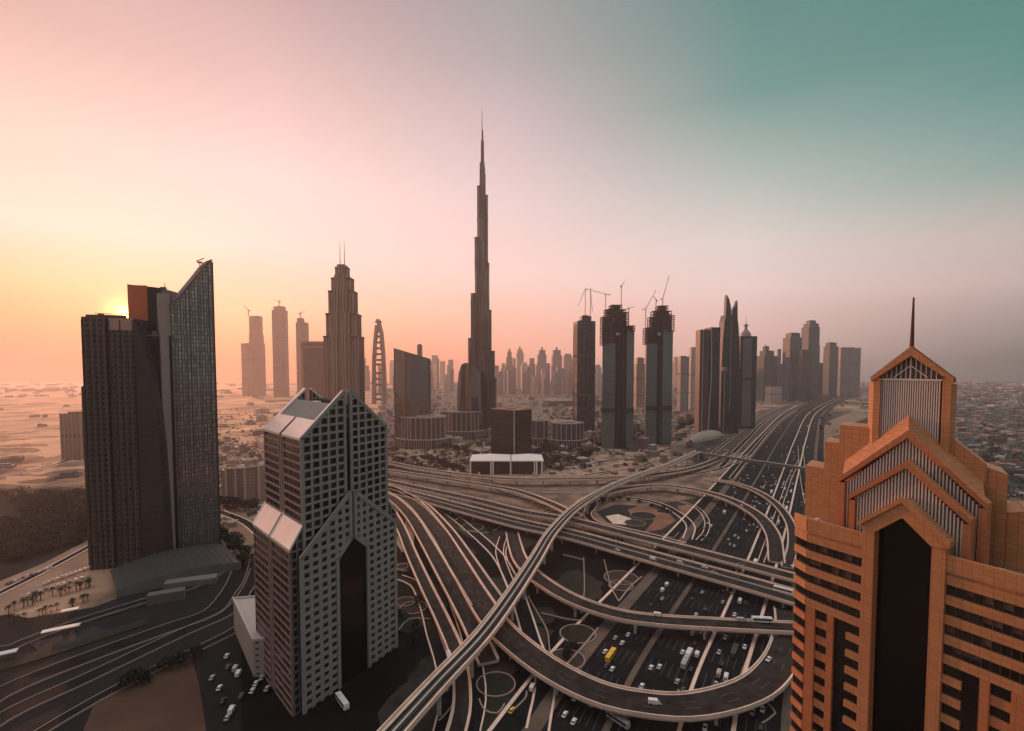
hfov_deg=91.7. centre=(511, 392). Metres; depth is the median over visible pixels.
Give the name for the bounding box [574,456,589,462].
building
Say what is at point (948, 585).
window frame
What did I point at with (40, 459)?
scrub ground
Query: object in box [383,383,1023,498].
greenery
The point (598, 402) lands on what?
building
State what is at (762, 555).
road
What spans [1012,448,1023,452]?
building
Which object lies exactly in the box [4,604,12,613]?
palm tree
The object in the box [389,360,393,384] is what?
distant tower
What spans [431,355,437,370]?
distant tower
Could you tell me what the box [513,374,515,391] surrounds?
distant tower
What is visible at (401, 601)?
planting bed
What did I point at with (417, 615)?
planting patch
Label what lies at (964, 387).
villas
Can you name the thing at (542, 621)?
garden path
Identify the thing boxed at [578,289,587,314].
tower crane
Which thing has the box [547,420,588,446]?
office block
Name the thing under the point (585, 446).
building
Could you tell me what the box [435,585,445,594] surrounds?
planting patch
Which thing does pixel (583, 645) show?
garden path
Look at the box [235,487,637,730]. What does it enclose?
interchange ground
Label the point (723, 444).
road
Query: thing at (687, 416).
building
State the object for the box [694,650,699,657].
van
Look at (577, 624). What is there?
garden path
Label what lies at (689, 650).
truck
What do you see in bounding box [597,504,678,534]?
loop lawn
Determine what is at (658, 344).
unfinished tower
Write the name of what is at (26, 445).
scrub ground
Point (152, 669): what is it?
tree
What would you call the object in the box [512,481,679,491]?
road
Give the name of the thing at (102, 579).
sand plot
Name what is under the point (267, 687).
car
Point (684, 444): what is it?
road
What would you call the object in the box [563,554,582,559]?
garden path
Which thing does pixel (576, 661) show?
planting bed
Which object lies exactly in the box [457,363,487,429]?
glass block
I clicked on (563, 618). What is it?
garden path
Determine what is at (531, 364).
distant tower
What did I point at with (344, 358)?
hotel tower
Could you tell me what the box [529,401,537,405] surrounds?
building
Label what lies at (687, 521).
road
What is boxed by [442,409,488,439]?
office block
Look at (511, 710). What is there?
car
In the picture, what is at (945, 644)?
window frame
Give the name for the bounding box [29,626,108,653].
yard ground
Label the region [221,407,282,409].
scrub ground
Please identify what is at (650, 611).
lane marking
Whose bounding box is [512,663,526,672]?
tree
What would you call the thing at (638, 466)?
road
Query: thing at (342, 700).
bus
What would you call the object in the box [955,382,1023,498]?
villa quarter ground
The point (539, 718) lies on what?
median
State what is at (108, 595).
ground
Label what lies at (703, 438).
metro station
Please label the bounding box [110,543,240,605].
podium hall
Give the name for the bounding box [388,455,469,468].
road
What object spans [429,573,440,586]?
planting patch
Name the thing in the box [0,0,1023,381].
sky
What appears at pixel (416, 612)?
garden path
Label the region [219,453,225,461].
building
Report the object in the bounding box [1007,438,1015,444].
building
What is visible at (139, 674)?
tree
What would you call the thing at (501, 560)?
road
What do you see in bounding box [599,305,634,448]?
unfinished tower
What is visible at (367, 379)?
distant tower
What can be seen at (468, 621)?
flyover
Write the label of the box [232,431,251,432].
scrub ground
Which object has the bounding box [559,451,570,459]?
building
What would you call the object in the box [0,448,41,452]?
scrub ground
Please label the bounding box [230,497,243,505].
tree
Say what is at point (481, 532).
garden path
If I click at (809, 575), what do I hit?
window frame
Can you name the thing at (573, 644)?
tree
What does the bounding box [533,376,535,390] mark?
distant tower
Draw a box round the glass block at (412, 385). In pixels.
[394,348,430,437]
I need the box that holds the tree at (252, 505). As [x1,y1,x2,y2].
[249,503,257,508]
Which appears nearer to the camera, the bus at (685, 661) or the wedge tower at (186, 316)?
the bus at (685, 661)
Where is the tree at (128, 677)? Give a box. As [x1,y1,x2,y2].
[116,671,133,690]
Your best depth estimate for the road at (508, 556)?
423.63 m
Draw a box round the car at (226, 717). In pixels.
[223,714,230,720]
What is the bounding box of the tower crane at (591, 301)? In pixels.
[589,287,592,315]
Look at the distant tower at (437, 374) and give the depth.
3700.37 m
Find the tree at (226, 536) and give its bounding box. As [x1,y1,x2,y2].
[221,531,240,540]
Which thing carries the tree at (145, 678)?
on the brown plot at (168, 699)
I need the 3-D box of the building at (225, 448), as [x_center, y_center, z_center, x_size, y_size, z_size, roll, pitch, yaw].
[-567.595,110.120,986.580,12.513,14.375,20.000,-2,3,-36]
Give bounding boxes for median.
[487,386,868,730]
[522,387,864,730]
[602,388,863,730]
[677,388,868,730]
[731,389,867,730]
[781,390,867,730]
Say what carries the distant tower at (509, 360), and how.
on the ground at (108, 595)
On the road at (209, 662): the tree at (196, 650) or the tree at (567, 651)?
the tree at (196, 650)
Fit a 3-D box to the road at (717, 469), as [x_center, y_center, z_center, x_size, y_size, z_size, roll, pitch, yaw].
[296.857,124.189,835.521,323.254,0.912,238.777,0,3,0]
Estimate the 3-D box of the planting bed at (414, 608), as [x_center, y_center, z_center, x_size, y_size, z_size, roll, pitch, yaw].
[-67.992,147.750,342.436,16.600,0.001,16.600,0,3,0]
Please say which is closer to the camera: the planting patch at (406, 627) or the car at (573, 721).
the car at (573, 721)
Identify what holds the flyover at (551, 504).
on the ground at (108, 595)
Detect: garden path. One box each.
[398,617,429,629]
[399,601,426,613]
[438,704,451,720]
[462,527,498,532]
[476,671,515,696]
[478,698,504,713]
[515,691,526,707]
[528,596,550,652]
[541,612,584,620]
[551,648,584,668]
[559,624,595,643]
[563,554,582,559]
[567,627,598,663]
[583,557,584,596]
[604,559,618,599]
[604,570,637,584]
[608,580,633,590]
[618,576,642,601]
[761,703,775,723]
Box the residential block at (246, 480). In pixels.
[221,456,266,504]
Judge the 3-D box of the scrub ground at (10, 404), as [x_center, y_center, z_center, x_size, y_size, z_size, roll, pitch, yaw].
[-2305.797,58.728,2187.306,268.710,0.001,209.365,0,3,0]
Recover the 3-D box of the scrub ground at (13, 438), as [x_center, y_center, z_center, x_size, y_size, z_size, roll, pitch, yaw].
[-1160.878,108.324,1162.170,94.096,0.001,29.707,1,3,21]
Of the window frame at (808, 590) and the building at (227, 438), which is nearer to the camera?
the window frame at (808, 590)
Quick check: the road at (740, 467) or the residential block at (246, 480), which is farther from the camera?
the road at (740, 467)
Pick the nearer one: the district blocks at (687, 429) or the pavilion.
the pavilion
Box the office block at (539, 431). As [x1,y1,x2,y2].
[532,418,550,445]
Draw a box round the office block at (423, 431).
[395,414,452,448]
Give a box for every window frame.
[808,590,859,618]
[809,558,860,583]
[809,575,858,600]
[810,543,861,566]
[944,644,1023,684]
[945,624,1023,662]
[946,605,1023,640]
[947,585,1023,618]
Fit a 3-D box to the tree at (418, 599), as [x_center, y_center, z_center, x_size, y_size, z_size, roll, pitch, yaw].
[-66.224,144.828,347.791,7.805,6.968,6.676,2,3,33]
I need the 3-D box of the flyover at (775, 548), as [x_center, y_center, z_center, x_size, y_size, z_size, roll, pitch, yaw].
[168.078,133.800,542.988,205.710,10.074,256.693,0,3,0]
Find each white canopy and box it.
[0,648,18,659]
[41,622,80,633]
[60,606,78,617]
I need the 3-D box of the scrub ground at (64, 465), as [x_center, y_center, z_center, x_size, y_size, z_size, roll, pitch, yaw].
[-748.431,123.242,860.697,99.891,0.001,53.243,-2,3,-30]
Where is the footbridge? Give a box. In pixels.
[699,452,805,471]
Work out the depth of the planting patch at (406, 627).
319.16 m
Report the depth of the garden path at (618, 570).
394.54 m
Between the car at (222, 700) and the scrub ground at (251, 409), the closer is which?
the car at (222, 700)
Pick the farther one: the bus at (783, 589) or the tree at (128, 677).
the bus at (783, 589)
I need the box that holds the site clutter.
[218,389,1023,527]
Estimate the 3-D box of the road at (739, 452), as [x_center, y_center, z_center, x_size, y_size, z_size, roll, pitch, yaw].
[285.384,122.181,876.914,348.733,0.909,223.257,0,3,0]
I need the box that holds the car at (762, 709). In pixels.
[760,706,764,712]
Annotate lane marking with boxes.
[557,457,754,716]
[578,425,783,722]
[593,452,768,727]
[618,434,785,730]
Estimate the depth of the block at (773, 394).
2396.41 m
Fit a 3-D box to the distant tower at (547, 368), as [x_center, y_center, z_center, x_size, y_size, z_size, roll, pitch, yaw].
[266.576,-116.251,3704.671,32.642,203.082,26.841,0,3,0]
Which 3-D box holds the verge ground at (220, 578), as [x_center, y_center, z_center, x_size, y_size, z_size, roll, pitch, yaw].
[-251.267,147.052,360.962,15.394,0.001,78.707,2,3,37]
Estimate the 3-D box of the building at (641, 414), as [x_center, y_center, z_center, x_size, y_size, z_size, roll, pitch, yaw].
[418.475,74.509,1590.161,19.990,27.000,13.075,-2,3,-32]
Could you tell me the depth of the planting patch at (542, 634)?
305.47 m
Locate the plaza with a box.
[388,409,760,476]
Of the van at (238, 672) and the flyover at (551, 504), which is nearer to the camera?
the van at (238, 672)
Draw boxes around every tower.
[81,313,173,570]
[127,283,180,547]
[157,258,220,547]
[241,316,265,395]
[252,388,397,716]
[272,306,289,396]
[296,318,308,393]
[323,249,364,402]
[365,365,369,390]
[372,319,386,403]
[378,374,381,392]
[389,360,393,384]
[417,344,421,355]
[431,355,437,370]
[431,371,432,391]
[433,364,435,385]
[436,359,438,389]
[440,361,444,385]
[444,375,449,391]
[447,365,452,374]
[450,369,453,391]
[495,365,498,385]
[497,371,502,393]
[500,363,505,384]
[504,366,508,392]
[506,349,512,369]
[507,370,512,393]
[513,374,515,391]
[516,346,523,387]
[521,363,527,388]
[523,374,525,394]
[526,366,529,393]
[528,358,534,389]
[530,373,531,390]
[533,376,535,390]
[537,347,546,390]
[541,370,545,390]
[543,374,549,394]
[546,363,549,377]
[551,347,561,389]
[553,372,557,394]
[556,367,561,394]
[561,378,562,393]
[562,368,564,391]
[563,354,571,386]
[567,373,572,394]
[572,315,595,431]
[595,365,601,384]
[596,371,601,392]
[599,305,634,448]
[633,357,644,410]
[642,305,674,444]
[672,357,677,384]
[677,356,688,411]
[688,347,695,408]
[694,327,719,434]
[718,295,739,433]
[738,324,756,428]
[756,344,777,399]
[777,349,781,386]
[781,333,801,400]
[790,297,1023,730]
[794,349,811,401]
[801,320,819,400]
[818,345,822,398]
[822,342,838,396]
[837,347,860,395]
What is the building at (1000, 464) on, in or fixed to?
on the villa quarter ground at (1006, 459)
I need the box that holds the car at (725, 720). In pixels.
[723,717,727,724]
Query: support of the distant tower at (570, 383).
on the ground at (108, 595)
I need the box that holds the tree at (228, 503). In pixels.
[222,496,240,507]
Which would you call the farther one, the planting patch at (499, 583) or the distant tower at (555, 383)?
the distant tower at (555, 383)
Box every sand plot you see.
[0,541,114,615]
[397,522,413,551]
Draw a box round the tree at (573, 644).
[564,640,577,648]
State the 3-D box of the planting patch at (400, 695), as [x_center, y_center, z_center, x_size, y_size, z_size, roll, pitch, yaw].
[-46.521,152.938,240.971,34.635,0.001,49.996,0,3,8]
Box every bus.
[335,691,349,710]
[605,647,615,662]
[606,711,630,729]
[680,653,689,668]
[730,643,738,657]
[751,616,772,623]
[773,585,792,594]
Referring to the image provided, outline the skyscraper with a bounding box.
[468,128,496,433]
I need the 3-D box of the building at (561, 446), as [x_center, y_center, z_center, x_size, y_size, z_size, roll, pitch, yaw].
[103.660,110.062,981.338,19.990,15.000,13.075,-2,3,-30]
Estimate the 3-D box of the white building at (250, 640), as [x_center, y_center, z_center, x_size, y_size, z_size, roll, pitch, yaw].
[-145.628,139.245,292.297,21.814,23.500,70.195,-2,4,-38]
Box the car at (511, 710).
[508,706,515,713]
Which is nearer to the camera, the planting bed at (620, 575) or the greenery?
the planting bed at (620, 575)
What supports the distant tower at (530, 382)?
on the ground at (108, 595)
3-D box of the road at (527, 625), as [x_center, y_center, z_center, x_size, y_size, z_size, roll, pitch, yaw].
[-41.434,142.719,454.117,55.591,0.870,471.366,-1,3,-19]
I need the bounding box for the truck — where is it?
[685,647,692,658]
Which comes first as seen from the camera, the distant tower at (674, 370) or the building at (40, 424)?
the building at (40, 424)
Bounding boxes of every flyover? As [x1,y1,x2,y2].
[388,452,734,486]
[388,469,582,517]
[388,479,795,587]
[388,484,794,725]
[388,485,794,607]
[388,492,498,666]
[396,511,471,730]
[398,490,501,601]
[505,531,793,639]
[576,483,785,563]
[701,478,796,568]
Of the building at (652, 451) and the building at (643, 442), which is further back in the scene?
the building at (643, 442)
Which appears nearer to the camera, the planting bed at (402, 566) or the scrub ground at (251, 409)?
the planting bed at (402, 566)
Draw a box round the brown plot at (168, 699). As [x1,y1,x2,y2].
[83,659,205,730]
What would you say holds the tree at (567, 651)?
on the interchange ground at (367, 692)
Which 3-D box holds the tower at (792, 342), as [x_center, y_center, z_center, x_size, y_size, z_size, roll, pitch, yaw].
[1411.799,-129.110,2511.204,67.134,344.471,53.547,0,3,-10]
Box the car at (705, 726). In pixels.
[702,723,707,730]
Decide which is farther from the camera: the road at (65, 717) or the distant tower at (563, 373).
the distant tower at (563, 373)
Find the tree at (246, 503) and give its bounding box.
[242,498,260,510]
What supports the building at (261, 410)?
on the desert plain
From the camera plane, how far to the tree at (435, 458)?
863.40 m
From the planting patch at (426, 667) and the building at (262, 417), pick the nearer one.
the planting patch at (426, 667)
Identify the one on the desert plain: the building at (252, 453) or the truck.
the building at (252, 453)
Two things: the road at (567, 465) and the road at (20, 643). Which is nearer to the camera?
the road at (20, 643)
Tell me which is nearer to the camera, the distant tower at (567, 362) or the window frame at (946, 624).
the window frame at (946, 624)
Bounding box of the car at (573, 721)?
[570,717,576,724]
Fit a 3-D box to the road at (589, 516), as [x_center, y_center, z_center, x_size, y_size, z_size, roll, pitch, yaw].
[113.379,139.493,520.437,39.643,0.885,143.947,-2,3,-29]
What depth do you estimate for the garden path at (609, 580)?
382.32 m
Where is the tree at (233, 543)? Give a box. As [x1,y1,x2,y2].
[226,540,240,553]
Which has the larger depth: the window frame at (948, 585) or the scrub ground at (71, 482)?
the scrub ground at (71, 482)
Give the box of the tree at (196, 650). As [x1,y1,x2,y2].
[181,643,203,660]
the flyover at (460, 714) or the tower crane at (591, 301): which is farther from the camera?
the tower crane at (591, 301)
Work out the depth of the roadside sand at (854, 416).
1571.99 m
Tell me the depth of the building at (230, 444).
1023.32 m
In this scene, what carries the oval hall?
on the ground at (108, 595)
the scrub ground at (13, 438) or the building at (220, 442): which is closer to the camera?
the building at (220, 442)
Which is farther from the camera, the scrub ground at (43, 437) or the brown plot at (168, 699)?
the scrub ground at (43, 437)
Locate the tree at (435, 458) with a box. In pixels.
[430,456,438,462]
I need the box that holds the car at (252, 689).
[249,687,255,693]
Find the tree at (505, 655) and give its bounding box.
[501,651,508,657]
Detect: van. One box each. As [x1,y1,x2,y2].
[227,704,235,713]
[232,664,238,671]
[234,669,241,676]
[529,683,535,691]
[648,697,660,705]
[654,611,662,617]
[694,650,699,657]
[716,668,721,677]
[723,672,728,680]
[736,617,746,621]
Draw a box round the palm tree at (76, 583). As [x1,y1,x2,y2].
[71,582,80,591]
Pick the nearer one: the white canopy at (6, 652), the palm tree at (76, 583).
the white canopy at (6, 652)
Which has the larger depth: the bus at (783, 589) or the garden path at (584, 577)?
the garden path at (584, 577)
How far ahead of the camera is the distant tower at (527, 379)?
3213.39 m
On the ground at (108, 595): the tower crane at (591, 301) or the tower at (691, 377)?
the tower at (691, 377)
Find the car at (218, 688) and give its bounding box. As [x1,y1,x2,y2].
[216,684,222,690]
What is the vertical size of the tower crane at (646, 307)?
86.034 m
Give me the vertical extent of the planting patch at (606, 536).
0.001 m
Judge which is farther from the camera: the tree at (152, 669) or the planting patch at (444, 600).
the planting patch at (444, 600)
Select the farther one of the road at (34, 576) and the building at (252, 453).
the building at (252, 453)
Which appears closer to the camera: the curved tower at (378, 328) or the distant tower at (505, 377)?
the curved tower at (378, 328)
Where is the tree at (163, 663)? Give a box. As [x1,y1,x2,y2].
[155,656,169,670]
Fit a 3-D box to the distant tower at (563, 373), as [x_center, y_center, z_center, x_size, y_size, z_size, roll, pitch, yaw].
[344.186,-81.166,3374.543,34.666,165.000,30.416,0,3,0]
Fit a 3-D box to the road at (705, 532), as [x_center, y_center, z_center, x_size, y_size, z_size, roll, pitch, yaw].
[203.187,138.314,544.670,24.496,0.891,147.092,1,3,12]
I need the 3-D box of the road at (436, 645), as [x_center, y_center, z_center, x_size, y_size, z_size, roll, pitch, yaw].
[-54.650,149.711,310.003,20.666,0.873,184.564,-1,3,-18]
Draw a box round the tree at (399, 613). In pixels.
[398,608,407,617]
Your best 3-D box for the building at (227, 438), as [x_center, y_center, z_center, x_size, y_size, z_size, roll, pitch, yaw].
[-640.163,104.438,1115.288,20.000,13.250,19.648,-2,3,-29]
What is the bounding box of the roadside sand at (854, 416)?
[824,408,867,455]
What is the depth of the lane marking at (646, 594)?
343.74 m
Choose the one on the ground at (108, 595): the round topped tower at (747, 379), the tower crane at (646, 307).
the round topped tower at (747, 379)
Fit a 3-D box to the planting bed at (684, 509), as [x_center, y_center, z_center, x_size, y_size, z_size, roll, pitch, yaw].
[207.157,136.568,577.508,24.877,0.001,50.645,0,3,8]
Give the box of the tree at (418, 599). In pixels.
[414,595,423,603]
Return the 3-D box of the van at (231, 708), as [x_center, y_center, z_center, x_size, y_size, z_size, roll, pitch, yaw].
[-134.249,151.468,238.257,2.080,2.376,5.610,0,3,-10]
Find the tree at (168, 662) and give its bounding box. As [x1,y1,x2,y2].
[161,656,181,666]
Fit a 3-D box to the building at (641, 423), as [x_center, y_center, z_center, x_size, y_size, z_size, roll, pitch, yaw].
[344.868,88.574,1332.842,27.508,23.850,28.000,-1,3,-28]
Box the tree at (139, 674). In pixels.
[120,667,148,686]
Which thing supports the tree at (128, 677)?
on the brown plot at (168, 699)
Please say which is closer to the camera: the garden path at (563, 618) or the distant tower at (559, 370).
the garden path at (563, 618)
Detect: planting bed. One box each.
[398,563,409,569]
[398,597,413,604]
[401,602,424,612]
[461,524,482,530]
[478,673,513,694]
[553,650,582,667]
[561,625,594,641]
[605,571,636,582]
[611,581,631,589]
[625,520,644,525]
[628,505,657,513]
[631,512,655,518]
[644,512,675,531]
[677,505,691,514]
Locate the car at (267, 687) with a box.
[263,685,269,691]
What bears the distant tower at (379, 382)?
on the desert plain
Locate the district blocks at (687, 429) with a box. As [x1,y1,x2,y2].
[378,388,1023,442]
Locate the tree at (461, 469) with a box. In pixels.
[456,465,465,472]
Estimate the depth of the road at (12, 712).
277.24 m
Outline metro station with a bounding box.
[686,430,724,448]
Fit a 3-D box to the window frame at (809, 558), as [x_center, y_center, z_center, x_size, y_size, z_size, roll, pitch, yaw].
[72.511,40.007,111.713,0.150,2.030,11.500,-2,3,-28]
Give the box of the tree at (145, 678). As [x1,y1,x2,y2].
[135,672,153,682]
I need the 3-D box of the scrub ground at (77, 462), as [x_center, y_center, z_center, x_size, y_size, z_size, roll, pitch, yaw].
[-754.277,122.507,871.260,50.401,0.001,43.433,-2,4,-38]
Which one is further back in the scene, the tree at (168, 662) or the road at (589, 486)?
the road at (589, 486)
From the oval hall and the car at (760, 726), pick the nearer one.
the car at (760, 726)
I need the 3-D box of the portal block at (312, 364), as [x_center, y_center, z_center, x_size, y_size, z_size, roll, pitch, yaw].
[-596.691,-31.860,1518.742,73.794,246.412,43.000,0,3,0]
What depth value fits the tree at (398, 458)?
857.81 m
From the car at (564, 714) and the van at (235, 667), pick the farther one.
the van at (235, 667)
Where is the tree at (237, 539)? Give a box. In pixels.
[228,534,247,548]
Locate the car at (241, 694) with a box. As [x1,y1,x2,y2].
[238,692,244,698]
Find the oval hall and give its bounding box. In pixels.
[542,398,572,405]
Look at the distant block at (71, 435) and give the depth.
897.65 m
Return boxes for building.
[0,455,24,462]
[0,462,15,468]
[37,423,47,426]
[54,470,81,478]
[218,439,225,444]
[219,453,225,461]
[221,436,231,441]
[221,442,234,448]
[222,444,229,452]
[233,595,264,676]
[235,442,250,449]
[239,442,250,452]
[244,420,255,424]
[249,449,261,459]
[252,429,263,435]
[254,407,269,413]
[256,415,267,420]
[381,410,387,418]
[386,409,392,416]
[527,395,534,399]
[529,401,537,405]
[553,407,558,411]
[558,444,568,450]
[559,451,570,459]
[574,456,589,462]
[581,443,591,452]
[586,430,595,438]
[586,441,596,450]
[595,400,601,405]
[598,434,601,443]
[627,441,637,451]
[633,422,639,432]
[634,453,647,461]
[636,436,649,448]
[637,421,643,430]
[639,412,643,419]
[645,444,659,456]
[659,455,668,462]
[670,441,682,455]
[671,432,681,440]
[672,410,681,414]
[672,420,677,427]
[676,416,684,422]
[683,413,690,420]
[967,444,981,448]
[971,448,985,453]
[993,461,1007,470]
[1005,467,1023,474]
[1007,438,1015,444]
[1007,463,1020,467]
[1009,474,1023,479]
[1010,497,1023,501]
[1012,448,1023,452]
[1014,489,1023,494]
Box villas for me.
[0,381,1023,412]
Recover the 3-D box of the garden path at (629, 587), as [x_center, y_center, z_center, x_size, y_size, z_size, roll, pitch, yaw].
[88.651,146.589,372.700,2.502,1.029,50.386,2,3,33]
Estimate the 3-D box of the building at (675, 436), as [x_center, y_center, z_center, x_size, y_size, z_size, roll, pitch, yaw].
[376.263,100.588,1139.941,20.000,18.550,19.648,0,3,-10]
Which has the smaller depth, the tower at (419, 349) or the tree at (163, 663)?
the tree at (163, 663)
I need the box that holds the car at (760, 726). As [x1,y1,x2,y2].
[758,722,762,730]
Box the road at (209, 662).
[0,571,240,730]
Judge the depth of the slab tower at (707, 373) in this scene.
1152.46 m
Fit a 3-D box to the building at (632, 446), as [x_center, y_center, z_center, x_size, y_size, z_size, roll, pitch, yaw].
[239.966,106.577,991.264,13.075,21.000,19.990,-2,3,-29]
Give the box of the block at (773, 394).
[765,386,781,402]
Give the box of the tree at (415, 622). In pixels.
[410,618,419,627]
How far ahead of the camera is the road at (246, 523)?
541.47 m
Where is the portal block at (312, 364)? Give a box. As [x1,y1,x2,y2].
[301,341,323,400]
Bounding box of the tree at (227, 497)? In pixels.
[220,496,231,507]
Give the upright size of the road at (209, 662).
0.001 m
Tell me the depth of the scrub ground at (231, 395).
3028.33 m
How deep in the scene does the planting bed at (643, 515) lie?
555.74 m
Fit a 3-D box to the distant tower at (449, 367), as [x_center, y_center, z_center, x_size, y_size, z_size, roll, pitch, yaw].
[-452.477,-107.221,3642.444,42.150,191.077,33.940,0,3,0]
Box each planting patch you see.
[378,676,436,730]
[398,606,423,633]
[407,656,434,680]
[410,612,422,621]
[412,589,449,607]
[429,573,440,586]
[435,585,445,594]
[481,689,515,730]
[484,654,518,674]
[491,577,526,595]
[491,620,553,660]
[531,607,556,623]
[559,569,603,595]
[584,589,601,599]
[591,531,623,541]
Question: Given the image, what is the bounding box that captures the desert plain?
[0,385,392,487]
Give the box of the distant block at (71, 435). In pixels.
[59,411,83,459]
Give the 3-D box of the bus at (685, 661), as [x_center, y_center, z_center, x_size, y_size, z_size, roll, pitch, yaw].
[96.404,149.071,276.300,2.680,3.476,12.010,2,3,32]
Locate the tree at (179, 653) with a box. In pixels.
[170,650,186,665]
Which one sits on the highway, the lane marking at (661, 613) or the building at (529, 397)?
the lane marking at (661, 613)
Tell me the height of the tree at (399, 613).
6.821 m
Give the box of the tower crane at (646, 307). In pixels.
[642,290,655,329]
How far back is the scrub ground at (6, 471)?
795.65 m
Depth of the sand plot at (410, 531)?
484.16 m
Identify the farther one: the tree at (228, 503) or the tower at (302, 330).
the tower at (302, 330)
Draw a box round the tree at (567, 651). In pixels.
[562,647,573,657]
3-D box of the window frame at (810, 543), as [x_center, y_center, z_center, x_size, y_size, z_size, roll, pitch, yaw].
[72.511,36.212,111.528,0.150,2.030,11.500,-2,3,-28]
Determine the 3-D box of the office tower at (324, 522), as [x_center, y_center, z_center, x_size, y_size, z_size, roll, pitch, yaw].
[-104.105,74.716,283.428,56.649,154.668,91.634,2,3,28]
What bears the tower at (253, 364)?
on the desert plain
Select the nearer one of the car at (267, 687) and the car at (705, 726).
the car at (705, 726)
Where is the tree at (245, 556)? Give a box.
[236,552,253,564]
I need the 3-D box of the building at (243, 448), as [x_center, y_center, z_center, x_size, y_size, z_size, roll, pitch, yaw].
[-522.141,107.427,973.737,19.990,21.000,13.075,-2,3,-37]
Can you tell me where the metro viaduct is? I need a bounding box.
[377,450,701,730]
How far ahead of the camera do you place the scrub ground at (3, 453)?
974.82 m
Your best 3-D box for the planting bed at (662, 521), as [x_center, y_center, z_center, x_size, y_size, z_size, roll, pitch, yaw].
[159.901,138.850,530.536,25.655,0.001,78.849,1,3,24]
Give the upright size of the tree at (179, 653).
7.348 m
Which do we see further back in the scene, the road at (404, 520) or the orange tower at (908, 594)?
the road at (404, 520)
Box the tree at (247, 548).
[235,544,253,551]
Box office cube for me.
[491,407,531,465]
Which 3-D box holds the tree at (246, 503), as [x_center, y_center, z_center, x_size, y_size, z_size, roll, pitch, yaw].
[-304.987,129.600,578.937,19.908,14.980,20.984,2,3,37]
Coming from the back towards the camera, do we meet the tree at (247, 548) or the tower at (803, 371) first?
the tower at (803, 371)
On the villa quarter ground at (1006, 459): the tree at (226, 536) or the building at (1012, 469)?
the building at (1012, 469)
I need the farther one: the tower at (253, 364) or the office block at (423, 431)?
the tower at (253, 364)
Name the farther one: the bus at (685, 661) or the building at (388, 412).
the building at (388, 412)
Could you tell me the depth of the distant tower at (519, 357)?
4135.63 m
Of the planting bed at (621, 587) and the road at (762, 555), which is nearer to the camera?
the planting bed at (621, 587)
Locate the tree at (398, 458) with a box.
[391,456,401,461]
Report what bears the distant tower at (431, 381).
on the ground at (108, 595)
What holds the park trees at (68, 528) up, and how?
on the park ground at (9, 567)
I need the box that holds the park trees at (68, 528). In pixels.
[0,486,86,559]
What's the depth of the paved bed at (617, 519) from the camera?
545.48 m
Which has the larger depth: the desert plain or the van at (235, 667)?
the desert plain
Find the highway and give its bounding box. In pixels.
[542,387,868,730]
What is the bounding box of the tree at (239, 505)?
[234,502,247,508]
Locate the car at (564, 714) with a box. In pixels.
[561,710,567,717]
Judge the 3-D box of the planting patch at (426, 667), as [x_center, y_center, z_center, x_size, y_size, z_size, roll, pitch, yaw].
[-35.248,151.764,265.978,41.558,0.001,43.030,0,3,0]
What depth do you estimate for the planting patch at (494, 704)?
242.29 m
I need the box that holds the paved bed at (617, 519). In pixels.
[606,514,630,524]
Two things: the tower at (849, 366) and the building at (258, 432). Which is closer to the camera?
the building at (258, 432)
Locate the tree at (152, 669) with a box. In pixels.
[137,666,158,679]
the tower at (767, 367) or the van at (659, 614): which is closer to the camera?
the van at (659, 614)
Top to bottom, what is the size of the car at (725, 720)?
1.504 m
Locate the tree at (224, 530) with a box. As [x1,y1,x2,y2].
[221,527,228,537]
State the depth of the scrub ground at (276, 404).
2276.97 m
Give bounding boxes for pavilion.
[469,454,543,474]
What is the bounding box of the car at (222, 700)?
[219,697,226,703]
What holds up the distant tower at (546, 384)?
on the ground at (108, 595)
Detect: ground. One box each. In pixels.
[0,382,868,617]
[0,404,23,405]
[0,438,26,439]
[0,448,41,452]
[0,451,24,455]
[0,469,25,475]
[0,488,87,580]
[0,619,149,670]
[8,466,38,469]
[13,444,46,446]
[16,456,60,462]
[17,478,56,483]
[24,403,59,404]
[28,436,58,438]
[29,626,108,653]
[33,469,84,475]
[37,478,84,485]
[41,463,83,467]
[64,461,83,464]
[99,576,222,617]
[219,418,241,419]
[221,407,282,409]
[223,395,241,396]
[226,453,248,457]
[229,406,284,407]
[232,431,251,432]
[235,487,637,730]
[263,404,286,405]
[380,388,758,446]
[433,507,541,552]
[647,497,700,519]
[689,404,792,463]
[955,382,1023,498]
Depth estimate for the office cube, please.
851.81 m
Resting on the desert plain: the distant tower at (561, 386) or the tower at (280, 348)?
the tower at (280, 348)
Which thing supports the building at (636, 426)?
on the ground at (108, 595)
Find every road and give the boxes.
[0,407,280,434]
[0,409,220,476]
[0,543,226,651]
[0,545,87,595]
[0,557,254,727]
[0,568,250,702]
[34,626,235,730]
[220,510,252,533]
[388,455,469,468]
[396,508,406,536]
[397,575,452,730]
[401,470,553,509]
[413,490,554,730]
[420,453,643,467]
[448,600,486,730]
[492,387,863,730]
[495,536,512,586]
[505,545,517,574]
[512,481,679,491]
[543,496,604,511]
[578,443,685,467]
[584,451,742,474]
[584,509,685,542]
[588,497,695,539]
[599,455,700,474]
[605,454,750,482]
[679,501,709,540]
[706,403,790,458]
[718,406,794,467]
[729,411,795,478]
[757,460,799,562]
[798,445,805,502]
[817,390,868,461]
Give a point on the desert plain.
(17, 423)
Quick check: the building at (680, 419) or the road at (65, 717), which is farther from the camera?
the building at (680, 419)
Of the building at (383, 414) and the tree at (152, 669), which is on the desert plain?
the building at (383, 414)

